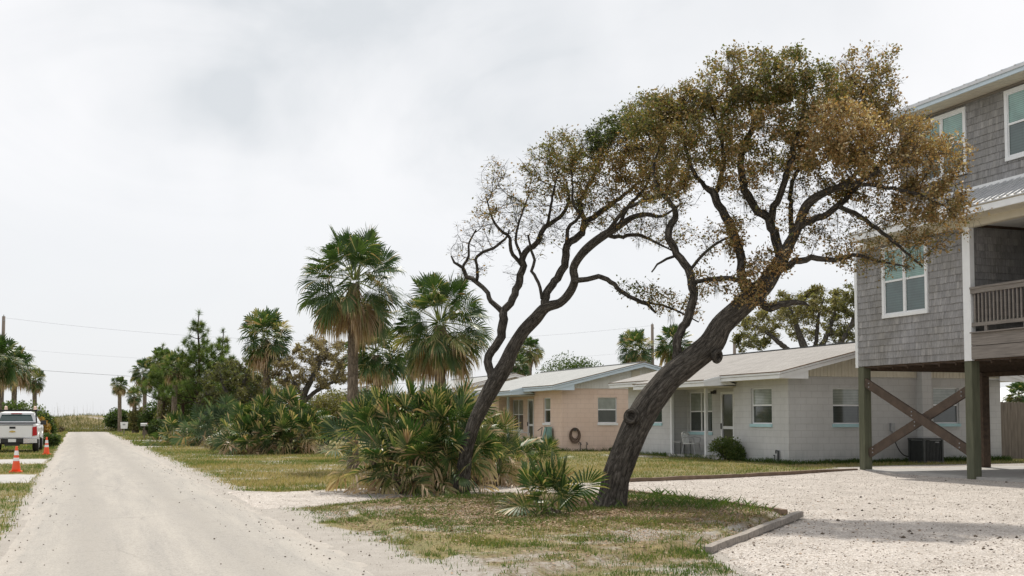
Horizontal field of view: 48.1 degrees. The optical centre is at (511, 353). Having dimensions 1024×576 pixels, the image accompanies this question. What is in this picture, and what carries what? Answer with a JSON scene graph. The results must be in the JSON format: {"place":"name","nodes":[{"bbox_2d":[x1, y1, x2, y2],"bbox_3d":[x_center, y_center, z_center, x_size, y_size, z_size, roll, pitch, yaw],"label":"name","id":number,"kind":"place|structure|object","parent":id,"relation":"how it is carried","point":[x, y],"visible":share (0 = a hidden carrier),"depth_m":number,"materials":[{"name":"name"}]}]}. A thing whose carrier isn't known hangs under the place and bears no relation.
{"place":"outdoors","nodes":[
{"label":"outdoors","id":0,"kind":"place"},
{"bbox_2d":[0,474,35,482],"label":"concrete path","id":1,"kind":"structure","parent":0,"point":[12,478],"depth_m":28.58,"materials":[{"name":"grey concrete"}]},
{"bbox_2d":[0,459,45,463],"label":"concrete path","id":2,"kind":"structure","parent":0,"point":[23,461],"depth_m":39.38,"materials":[{"name":"grey concrete"}]},
{"bbox_2d":[0,446,57,539],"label":"verge grass","id":3,"kind":"structure","parent":0,"point":[10,452],"depth_m":30.80,"materials":[{"name":"green plant"}]},
{"bbox_2d":[0,428,374,575],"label":"road","id":4,"kind":"structure","parent":0,"point":[125,511],"depth_m":15.25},
{"bbox_2d":[0,465,483,574],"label":"road debris","id":5,"kind":"object","parent":4,"relation":"on","point":[225,525],"visible":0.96,"depth_m":15.85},
{"bbox_2d":[134,442,491,491],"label":"roadside grass","id":6,"kind":"structure","parent":0,"point":[268,481],"depth_m":33.71,"materials":[{"name":"green plant"}]},
{"bbox_2d":[0,415,1023,575],"bbox_3d":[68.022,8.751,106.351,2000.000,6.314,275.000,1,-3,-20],"label":"ground","id":7,"kind":"structure","parent":0,"point":[377,553],"depth_m":14.45,"materials":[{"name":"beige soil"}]},
{"bbox_2d":[1,315,4,405],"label":"utility pole","id":8,"kind":"object","parent":7,"relation":"on","point":[3,334],"visible":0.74,"depth_m":85.13,"materials":[{"name":"brown wood"}]},
{"bbox_2d":[31,369,419,383],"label":"power line","id":9,"kind":"object","parent":8,"relation":"attached to","point":[137,376],"visible":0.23,"depth_m":86.67,"materials":[{"name":"black metal"}]},
{"bbox_2d":[10,318,643,341],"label":"power line","id":10,"kind":"object","parent":8,"relation":"attached to","point":[297,340],"visible":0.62,"depth_m":88.34,"materials":[{"name":"black metal"}]},
{"bbox_2d":[0,333,27,412],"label":"cabbage palm","id":11,"kind":"object","parent":7,"relation":"on","point":[8,375],"visible":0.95,"depth_m":65.87,"materials":[{"name":"green plant"}]},
{"bbox_2d":[9,446,21,472],"bbox_3d":[-13.698,2.908,31.687,0.340,0.720,0.340,1,-3,-20],"label":"traffic cone","id":12,"kind":"object","parent":7,"relation":"on","point":[16,465],"visible":1,"depth_m":31.62,"materials":[{"name":"orange plastic"}]},
{"bbox_2d":[0,345,37,403],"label":"cabbage palm","id":13,"kind":"object","parent":7,"relation":"on","point":[24,381],"visible":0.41,"depth_m":75.86,"materials":[{"name":"green plant"}]},
{"bbox_2d":[0,406,45,451],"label":"pickup truck","id":14,"kind":"object","parent":7,"relation":"on","point":[18,427],"visible":0.98,"depth_m":49.54,"materials":[{"name":"white metal"}]},
{"bbox_2d":[2,399,48,418],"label":"verge shrub","id":15,"kind":"object","parent":7,"relation":"on","point":[12,405],"visible":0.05,"depth_m":69.95,"materials":[{"name":"green plant"}]},
{"bbox_2d":[26,367,46,408],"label":"cabbage palm","id":16,"kind":"object","parent":7,"relation":"on","point":[37,386],"visible":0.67,"depth_m":95.85,"materials":[{"name":"green plant"}]},
{"bbox_2d":[43,437,48,454],"bbox_3d":[-19.008,3.754,46.833,0.340,0.720,0.340,1,-3,-20],"label":"traffic cone","id":17,"kind":"object","parent":7,"relation":"on","point":[46,448],"visible":0.96,"depth_m":46.77,"materials":[{"name":"orange plastic"}]},
{"bbox_2d":[36,410,57,434],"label":"verge shrub","id":18,"kind":"object","parent":7,"relation":"on","point":[50,418],"visible":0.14,"depth_m":83.73,"materials":[{"name":"green plant"}]},
{"bbox_2d":[43,422,51,433],"bbox_3d":[-25.822,4.370,62.877,1.091,1.393,1.129,2,-4,-37],"label":"verge shrub","id":19,"kind":"object","parent":7,"relation":"on","point":[46,428],"visible":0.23,"depth_m":62.75,"materials":[{"name":"yellow plant"}]},
{"bbox_2d":[43,432,61,446],"bbox_3d":[-23.718,4.422,58.833,1.186,0.849,1.014,1,-3,-20],"label":"verge shrub","id":20,"kind":"object","parent":7,"relation":"on","point":[55,439],"visible":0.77,"depth_m":58.75,"materials":[{"name":"green plant"}]},
{"bbox_2d":[52,417,59,432],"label":"verge shrub","id":21,"kind":"object","parent":7,"relation":"on","point":[56,423],"visible":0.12,"depth_m":97.91,"materials":[{"name":"green plant"}]},
{"bbox_2d":[58,424,65,432],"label":"dune shrub","id":22,"kind":"object","parent":7,"relation":"on","point":[61,428],"visible":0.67,"depth_m":117.63,"materials":[{"name":"green plant"}]},
{"bbox_2d":[53,413,139,431],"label":"dune grass","id":23,"kind":"structure","parent":7,"relation":"on","point":[93,427],"depth_m":131.30,"materials":[{"name":"green plant"}]},
{"bbox_2d":[102,407,130,430],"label":"dune shrub","id":24,"kind":"object","parent":7,"relation":"on","point":[111,420],"visible":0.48,"depth_m":127.11,"materials":[{"name":"green plant"}]},
{"bbox_2d":[2,431,234,449],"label":"grass","id":25,"kind":"structure","parent":7,"relation":"on","point":[135,436],"depth_m":71.31,"materials":[{"name":"green plant"}]},
{"bbox_2d":[110,376,129,431],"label":"cabbage palm","id":26,"kind":"object","parent":7,"relation":"on","point":[119,390],"visible":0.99,"depth_m":121.67,"materials":[{"name":"green plant"}]},
{"bbox_2d":[120,422,127,433],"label":"notice sign","id":27,"kind":"object","parent":7,"relation":"on","point":[124,425],"visible":0.88,"depth_m":103.73,"materials":[{"name":"white wood"}]},
{"bbox_2d":[126,386,142,432],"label":"cabbage palm","id":28,"kind":"object","parent":7,"relation":"on","point":[133,402],"visible":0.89,"depth_m":111.62,"materials":[{"name":"green plant"}]},
{"bbox_2d":[126,406,142,432],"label":"roadside shrub","id":29,"kind":"object","parent":7,"relation":"on","point":[131,418],"visible":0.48,"depth_m":111.25,"materials":[{"name":"green plant"}]},
{"bbox_2d":[129,357,154,435],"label":"cabbage palm","id":30,"kind":"object","parent":7,"relation":"on","point":[143,363],"visible":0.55,"depth_m":97.66,"materials":[{"name":"green plant"}]},
{"bbox_2d":[135,400,156,435],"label":"roadside shrub","id":31,"kind":"object","parent":7,"relation":"on","point":[147,416],"visible":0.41,"depth_m":95.20,"materials":[{"name":"green plant"}]},
{"bbox_2d":[130,343,171,418],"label":"pine tree","id":32,"kind":"object","parent":7,"relation":"on","point":[155,375],"visible":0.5,"depth_m":82.62,"materials":[{"name":"green plant"}]},
{"bbox_2d":[146,418,169,439],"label":"roadside shrub","id":33,"kind":"object","parent":7,"relation":"on","point":[156,422],"visible":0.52,"depth_m":79.51,"materials":[{"name":"green plant"}]},
{"bbox_2d":[146,347,174,418],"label":"cabbage palm","id":34,"kind":"object","parent":7,"relation":"on","point":[152,359],"visible":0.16,"depth_m":87.77,"materials":[{"name":"green plant"}]},
{"bbox_2d":[153,393,189,432],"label":"roadside shrub","id":35,"kind":"object","parent":7,"relation":"on","point":[167,408],"visible":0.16,"depth_m":82.89,"materials":[{"name":"green plant"}]},
{"bbox_2d":[158,348,190,435],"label":"cabbage palm","id":36,"kind":"object","parent":7,"relation":"on","point":[168,379],"visible":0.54,"depth_m":73.79,"materials":[{"name":"green plant"}]},
{"bbox_2d":[166,430,185,442],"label":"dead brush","id":37,"kind":"object","parent":7,"relation":"on","point":[176,434],"visible":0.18,"depth_m":65.71,"materials":[{"name":"brown plant"}]},
{"bbox_2d":[151,367,203,437],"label":"pine tree","id":38,"kind":"object","parent":7,"relation":"on","point":[170,398],"visible":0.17,"depth_m":77.44,"materials":[{"name":"green plant"}]},
{"bbox_2d":[143,408,220,445],"bbox_3d":[-17.483,4.748,62.518,4.838,3.857,3.405,-1,-3,9],"label":"palmetto","id":39,"kind":"object","parent":7,"relation":"on","point":[172,419],"visible":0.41,"depth_m":62.19,"materials":[{"name":"green plant"}]},
{"bbox_2d":[150,309,243,440],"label":"pine tree","id":40,"kind":"object","parent":7,"relation":"on","point":[193,386],"visible":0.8,"depth_m":70.69,"materials":[{"name":"green plant"}]},
{"bbox_2d":[177,396,220,437],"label":"roadside shrub","id":41,"kind":"object","parent":7,"relation":"on","point":[187,408],"visible":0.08,"depth_m":78.82,"materials":[{"name":"green plant"}]},
{"bbox_2d":[168,393,248,446],"bbox_3d":[-15.724,4.050,60.260,4.545,4.144,4.248,1,-3,-20],"label":"palmetto","id":42,"kind":"object","parent":7,"relation":"on","point":[212,413],"visible":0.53,"depth_m":59.94,"materials":[{"name":"green plant"}]},
{"bbox_2d":[202,436,227,449],"bbox_3d":[-13.877,4.246,53.810,1.410,0.840,1.101,1,-3,-20],"label":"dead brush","id":43,"kind":"object","parent":7,"relation":"on","point":[208,446],"visible":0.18,"depth_m":53.63,"materials":[{"name":"brown plant"}]},
{"bbox_2d":[195,327,241,403],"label":"pine tree","id":44,"kind":"object","parent":7,"relation":"on","point":[220,340],"visible":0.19,"depth_m":75.96,"materials":[{"name":"green plant"}]},
{"bbox_2d":[192,356,277,433],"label":"wind shaped oak","id":45,"kind":"object","parent":7,"relation":"on","point":[240,382],"visible":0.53,"depth_m":65.42,"materials":[{"name":"green plant"}]},
{"bbox_2d":[204,364,288,437],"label":"roadside shrub","id":46,"kind":"object","parent":7,"relation":"on","point":[233,392],"visible":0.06,"depth_m":69.10,"materials":[{"name":"green plant"}]},
{"bbox_2d":[236,306,295,445],"bbox_3d":[-12.432,1.178,57.968,3.037,7.324,3.119,1,-3,-20],"label":"cabbage palm","id":47,"kind":"object","parent":7,"relation":"on","point":[265,353],"visible":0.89,"depth_m":57.69,"materials":[{"name":"green plant"}]},
{"bbox_2d":[204,384,340,454],"bbox_3d":[-10.068,3.377,48.403,5.751,4.474,4.892,1,-3,-20],"label":"palmetto","id":48,"kind":"object","parent":7,"relation":"on","point":[275,426],"visible":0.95,"depth_m":47.60,"materials":[{"name":"green plant"}]},
{"bbox_2d":[257,334,347,439],"bbox_3d":[-10.216,1.826,57.952,4.876,5.733,6.164,0,-3,6],"label":"wind shaped oak","id":49,"kind":"object","parent":7,"relation":"on","point":[324,355],"visible":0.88,"depth_m":57.29,"materials":[{"name":"green plant"}]},
{"bbox_2d":[306,388,346,444],"bbox_3d":[-10.370,3.499,63.972,3.603,3.282,3.645,1,-3,-20],"label":"roadside shrub","id":50,"kind":"object","parent":7,"relation":"on","point":[330,404],"visible":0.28,"depth_m":63.35,"materials":[{"name":"green plant"}]},
{"bbox_2d":[311,386,390,438],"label":"block house","id":51,"kind":"structure","parent":7,"relation":"on","point":[344,390],"depth_m":78.76,"materials":[{"name":"grey"}]},
{"bbox_2d":[295,222,407,469],"bbox_3d":[-4.641,-0.213,33.474,3.412,7.376,3.254,1,-3,-20],"label":"cabbage palm","id":52,"kind":"object","parent":7,"relation":"on","point":[355,315],"visible":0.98,"depth_m":33.17,"materials":[{"name":"green plant"}]},
{"bbox_2d":[342,327,407,460],"bbox_3d":[-4.798,1.319,40.052,2.276,5.054,2.448,1,-3,-20],"label":"cabbage palm","id":53,"kind":"object","parent":7,"relation":"on","point":[376,370],"visible":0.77,"depth_m":39.68,"materials":[{"name":"green plant"}]},
{"bbox_2d":[341,386,411,443],"bbox_3d":[-6.254,3.034,54.148,3.676,3.119,3.455,1,-3,-20],"label":"roadside shrub","id":54,"kind":"object","parent":7,"relation":"on","point":[365,403],"visible":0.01,"depth_m":53.87,"materials":[{"name":"green plant"}]},
{"bbox_2d":[401,349,416,393],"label":"cabbage palm","id":55,"kind":"object","parent":7,"relation":"on","point":[412,377],"visible":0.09,"depth_m":61.76,"materials":[{"name":"green plant"}]},
{"bbox_2d":[315,374,510,497],"bbox_3d":[-1.982,2.125,23.020,3.990,3.554,3.624,1,-3,-20],"label":"palmetto","id":56,"kind":"object","parent":7,"relation":"on","point":[426,443],"visible":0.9,"depth_m":22.69,"materials":[{"name":"green plant"}]},
{"bbox_2d":[384,270,494,388],"bbox_3d":[-1.921,0.515,31.546,3.045,5.685,3.005,-1,-3,16],"label":"cabbage palm","id":57,"kind":"object","parent":7,"relation":"on","point":[433,356],"visible":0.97,"depth_m":31.23,"materials":[{"name":"green plant"}]},
{"bbox_2d":[399,373,525,428],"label":"block house","id":58,"kind":"structure","parent":7,"relation":"on","point":[481,380],"depth_m":65.44,"materials":[{"name":"grey"}]},
{"bbox_2d":[445,407,543,487],"bbox_3d":[-0.438,2.411,25.486,2.682,2.866,2.815,1,-3,-20],"label":"palmetto","id":59,"kind":"object","parent":7,"relation":"on","point":[506,474],"visible":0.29,"depth_m":25.32,"materials":[{"name":"green plant"}]},
{"bbox_2d":[511,354,529,375],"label":"cabbage palm","id":60,"kind":"object","parent":7,"relation":"on","point":[522,369],"visible":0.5,"depth_m":69.76,"materials":[{"name":"green plant"}]},
{"bbox_2d":[518,336,544,375],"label":"cabbage palm","id":61,"kind":"object","parent":7,"relation":"on","point":[530,343],"visible":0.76,"depth_m":75.87,"materials":[{"name":"green plant"}]},
{"bbox_2d":[504,433,571,472],"bbox_3d":[0.467,3.027,30.750,2.290,1.818,2.152,1,-3,-20],"label":"palmetto","id":62,"kind":"object","parent":7,"relation":"on","point":[540,448],"visible":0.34,"depth_m":30.59,"materials":[{"name":"green plant"}]},
{"bbox_2d":[537,427,551,441],"bbox_3d":[1.454,3.725,50.412,0.448,1.085,0.842,1,-3,-20],"label":"trash bin","id":63,"kind":"object","parent":7,"relation":"on","point":[548,431],"visible":0.41,"depth_m":50.22,"materials":[{"name":"teal paint"}]},
{"bbox_2d":[494,447,609,516],"bbox_3d":[0.565,2.434,17.295,1.471,2.082,1.719,-2,-4,37],"label":"palmetto","id":64,"kind":"object","parent":7,"relation":"on","point":[545,477],"visible":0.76,"depth_m":17.15,"materials":[{"name":"green plant"}]},
{"bbox_2d":[504,444,611,450],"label":"wall foot weeds","id":65,"kind":"object","parent":7,"relation":"on","point":[561,449],"depth_m":49.59,"materials":[{"name":"green plant"}]},
{"bbox_2d":[470,362,661,450],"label":"block house","id":66,"kind":"structure","parent":7,"relation":"on","point":[590,404],"depth_m":50.37,"materials":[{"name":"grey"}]},
{"bbox_2d":[513,399,522,431],"bbox_3d":[0.311,3.064,56.777,0.160,1.620,1.683,1,-3,-20],"label":"window","id":67,"kind":"structure","parent":66,"relation":"in","point":[517,404],"depth_m":56.80,"materials":[{"name":"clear glass"}]},
{"bbox_2d":[527,399,533,437],"bbox_3d":[0.926,3.279,54.984,0.160,2.250,0.798,1,-3,-20],"label":"door","id":68,"kind":"structure","parent":66,"relation":"in","point":[530,423],"depth_m":55.04,"materials":[{"name":"white glass"}]},
{"bbox_2d":[542,398,550,424],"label":"window","id":69,"kind":"structure","parent":66,"relation":"in","point":[547,400],"depth_m":51.29,"materials":[{"name":"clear glass"}]},
{"bbox_2d":[569,428,580,444],"bbox_3d":[2.721,3.549,49.595,0.542,0.742,0.117,1,-3,-20],"label":"hose reel","id":70,"kind":"object","parent":66,"relation":"attached to","point":[571,436],"visible":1,"depth_m":49.56,"materials":[{"name":"metal"}]},
{"bbox_2d":[597,397,617,424],"bbox_3d":[4.174,2.511,50.282,0.980,1.220,0.160,1,-3,-20],"label":"window","id":71,"kind":"structure","parent":66,"relation":"in","point":[607,406],"depth_m":50.32,"materials":[{"name":"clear glass"}]},
{"bbox_2d":[535,351,603,373],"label":"cedar tree","id":72,"kind":"object","parent":7,"relation":"on","point":[576,364],"visible":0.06,"depth_m":83.68,"materials":[{"name":"green plant"}]},
{"bbox_2d":[446,88,704,494],"bbox_3d":[1.279,-1.052,22.753,5.355,7.989,2.989,-1,-3,17],"label":"live oak","id":73,"kind":"object","parent":7,"relation":"on","point":[498,374],"visible":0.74,"depth_m":22.26,"materials":[{"name":"brown plant"}]},
{"bbox_2d":[368,486,791,556],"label":"island weeds","id":74,"kind":"object","parent":7,"relation":"on","point":[700,502],"visible":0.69,"depth_m":18.77,"materials":[{"name":"green plant"}]},
{"bbox_2d":[616,328,653,363],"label":"cabbage palm","id":75,"kind":"object","parent":7,"relation":"on","point":[628,342],"visible":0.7,"depth_m":65.84,"materials":[{"name":"green plant"}]},
{"bbox_2d":[270,484,1008,575],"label":"leaf litter","id":76,"kind":"object","parent":7,"relation":"on","point":[552,522],"visible":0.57,"depth_m":16.60,"materials":[{"name":"brown plant"}]},
{"bbox_2d":[651,323,653,363],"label":"utility pole","id":77,"kind":"object","parent":7,"relation":"on","point":[652,331],"visible":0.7,"depth_m":95.12,"materials":[{"name":"brown wood"}]},
{"bbox_2d":[628,489,681,496],"bbox_3d":[2.747,2.684,21.847,0.124,0.089,2.035,1,-4,-24],"label":"landscape timber","id":78,"kind":"object","parent":7,"relation":"on","point":[647,493],"visible":0.14,"depth_m":22.23,"materials":[{"name":"wood"}]},
{"bbox_2d":[652,323,692,366],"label":"cabbage palm","id":79,"kind":"object","parent":7,"relation":"on","point":[661,352],"visible":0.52,"depth_m":69.84,"materials":[{"name":"green plant"}]},
{"bbox_2d":[707,436,746,461],"bbox_3d":[7.096,3.104,37.501,1.289,0.893,1.048,1,-3,-20],"label":"bush","id":80,"kind":"object","parent":7,"relation":"on","point":[725,449],"visible":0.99,"depth_m":37.34,"materials":[{"name":"green plant"}]},
{"bbox_2d":[688,496,787,514],"bbox_3d":[3.711,2.537,19.311,0.124,0.099,3.205,1,-3,-19],"label":"landscape timber","id":81,"kind":"object","parent":7,"relation":"on","point":[781,511],"visible":0.27,"depth_m":17.96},
{"bbox_2d":[593,38,991,506],"bbox_3d":[4.702,-1.255,19.112,6.251,8.026,3.778,-2,-4,27],"label":"live oak","id":82,"kind":"object","parent":7,"relation":"on","point":[843,103],"visible":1,"depth_m":18.71,"materials":[{"name":"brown plant"}]},
{"bbox_2d":[730,283,854,352],"bbox_3d":[12.658,0.365,50.021,6.253,7.240,6.944,1,-3,-20],"label":"wind shaped oak","id":83,"kind":"object","parent":7,"relation":"on","point":[812,298],"visible":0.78,"depth_m":49.74,"materials":[{"name":"green plant"}]},
{"bbox_2d":[608,342,1023,462],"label":"block house","id":84,"kind":"structure","parent":7,"relation":"on","point":[796,403],"depth_m":36.69,"materials":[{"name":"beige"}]},
{"bbox_2d":[653,410,661,425],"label":"window","id":85,"kind":"structure","parent":84,"relation":"in","point":[658,422],"depth_m":43.38,"materials":[{"name":"clear glass"}]},
{"bbox_2d":[674,442,691,453],"bbox_3d":[6.236,3.430,41.907,0.480,0.450,0.520,1,-3,-20],"label":"side table","id":86,"kind":"object","parent":84,"relation":"on","point":[680,447],"visible":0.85,"depth_m":41.76,"materials":[{"name":"grey metal"}]},
{"bbox_2d":[681,431,700,454],"bbox_3d":[6.454,3.209,41.340,0.586,0.833,0.596,-2,-4,35],"label":"patio chair","id":87,"kind":"object","parent":84,"relation":"on","point":[685,437],"visible":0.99,"depth_m":41.36,"materials":[{"name":"white plastic"}]},
{"bbox_2d":[688,392,712,434],"bbox_3d":[6.887,2.160,41.762,0.160,1.550,1.799,1,-3,-20],"label":"window","id":88,"kind":"structure","parent":84,"relation":"in","point":[696,398],"depth_m":41.97,"materials":[{"name":"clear glass"}]},
{"bbox_2d":[720,391,733,444],"bbox_3d":[7.528,2.436,39.894,0.160,2.250,0.903,1,-3,-20],"label":"door","id":89,"kind":"structure","parent":84,"relation":"in","point":[727,398],"depth_m":39.98,"materials":[{"name":"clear glass"}]},
{"bbox_2d":[750,388,772,426],"bbox_3d":[7.992,1.707,36.616,0.160,1.240,1.290,1,-3,-20],"label":"window","id":90,"kind":"structure","parent":84,"relation":"in","point":[761,397],"depth_m":36.69,"materials":[{"name":"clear glass"}]},
{"bbox_2d":[832,388,858,426],"bbox_3d":[10.471,1.677,35.906,1.110,1.220,0.160,1,-3,-20],"label":"window","id":91,"kind":"structure","parent":84,"relation":"in","point":[845,400],"depth_m":35.95,"materials":[{"name":"grey glass"}]},
{"bbox_2d":[933,388,960,426],"bbox_3d":[14.058,1.724,37.190,1.090,1.250,0.160,1,-3,-20],"label":"window","id":92,"kind":"structure","parent":84,"relation":"in","point":[949,417],"depth_m":37.23,"materials":[{"name":"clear glass"}]},
{"bbox_2d":[640,451,1012,464],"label":"wall foot grass","id":93,"kind":"structure","parent":7,"relation":"on","point":[840,461],"depth_m":36.12,"materials":[{"name":"green plant"}]},
{"bbox_2d":[908,437,943,462],"bbox_3d":[12.964,3.012,35.917,0.780,0.795,0.740,1,-3,-20],"label":"air conditioner","id":94,"kind":"object","parent":7,"relation":"on","point":[926,449],"visible":0.97,"depth_m":35.66,"materials":[{"name":"metal"}]},
{"bbox_2d":[868,466,1023,481],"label":"carport slab","id":95,"kind":"structure","parent":7,"relation":"on","point":[1006,473],"depth_m":30.10,"materials":[{"name":"concrete"}]},
{"bbox_2d":[1001,402,1023,457],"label":"wooden fence","id":96,"kind":"object","parent":7,"relation":"on","point":[1012,428],"visible":0.32,"depth_m":39.68,"materials":[{"name":"brown wood"}]},
{"bbox_2d":[1002,382,1023,402],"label":"cabbage palm","id":97,"kind":"object","parent":7,"relation":"on","point":[1019,387],"visible":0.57,"depth_m":51.87,"materials":[{"name":"green plant"}]},
{"bbox_2d":[0,0,1023,415],"label":"sky","id":98,"kind":"structure","parent":0,"point":[162,162],"materials":[{"name":"white"}]},
{"bbox_2d":[228,466,1023,575],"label":"gravel driveway","id":99,"kind":"structure","parent":0,"point":[292,499],"depth_m":17.10,"materials":[{"name":"beige gravel"}]},
{"bbox_2d":[629,474,744,481],"bbox_3d":[4.285,3.006,27.876,3.672,0.100,0.133,2,-4,-33],"label":"landscape timber","id":100,"kind":"object","parent":99,"relation":"on","point":[669,478],"visible":0.95,"depth_m":27.77,"materials":[{"name":"wood"}]},
{"bbox_2d":[703,511,803,553],"bbox_3d":[3.258,2.286,14.994,0.114,0.088,5.206,-2,-4,25],"label":"landscape timber","id":101,"kind":"object","parent":99,"relation":"on","point":[723,543],"visible":0.99,"depth_m":14.36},
{"bbox_2d":[745,468,857,476],"bbox_3d":[7.738,3.137,30.386,4.690,0.109,0.134,3,-4,-39],"label":"landscape timber","id":102,"kind":"object","parent":99,"relation":"on","point":[757,474],"visible":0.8,"depth_m":29.99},
{"bbox_2d":[281,447,1023,483],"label":"lawn grass","id":103,"kind":"structure","parent":0,"point":[694,459],"depth_m":34.34,"materials":[{"name":"green plant"}]},
{"bbox_2d":[848,61,1023,478],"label":"stilt house","id":104,"kind":"structure","parent":0,"point":[958,311],"depth_m":28.76,"materials":[{"name":"grey wood"}]},
{"bbox_2d":[881,240,928,318],"bbox_3d":[10.393,-1.972,30.380,0.075,1.930,1.820,1,-3,-20],"label":"window","id":105,"kind":"structure","parent":104,"relation":"in","point":[901,295],"depth_m":30.33,"materials":[{"name":"white glass"}]},
{"bbox_2d":[917,106,966,184],"bbox_3d":[11.265,-5.410,30.065,0.075,1.720,1.820,1,-3,-20],"label":"window","id":106,"kind":"structure","parent":104,"relation":"in","point":[956,118],"depth_m":29.73,"materials":[{"name":"white glass"}]},
{"bbox_2d":[1003,84,1023,161],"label":"window","id":107,"kind":"structure","parent":104,"relation":"in","point":[1014,97],"depth_m":27.69,"materials":[{"name":"white glass"}]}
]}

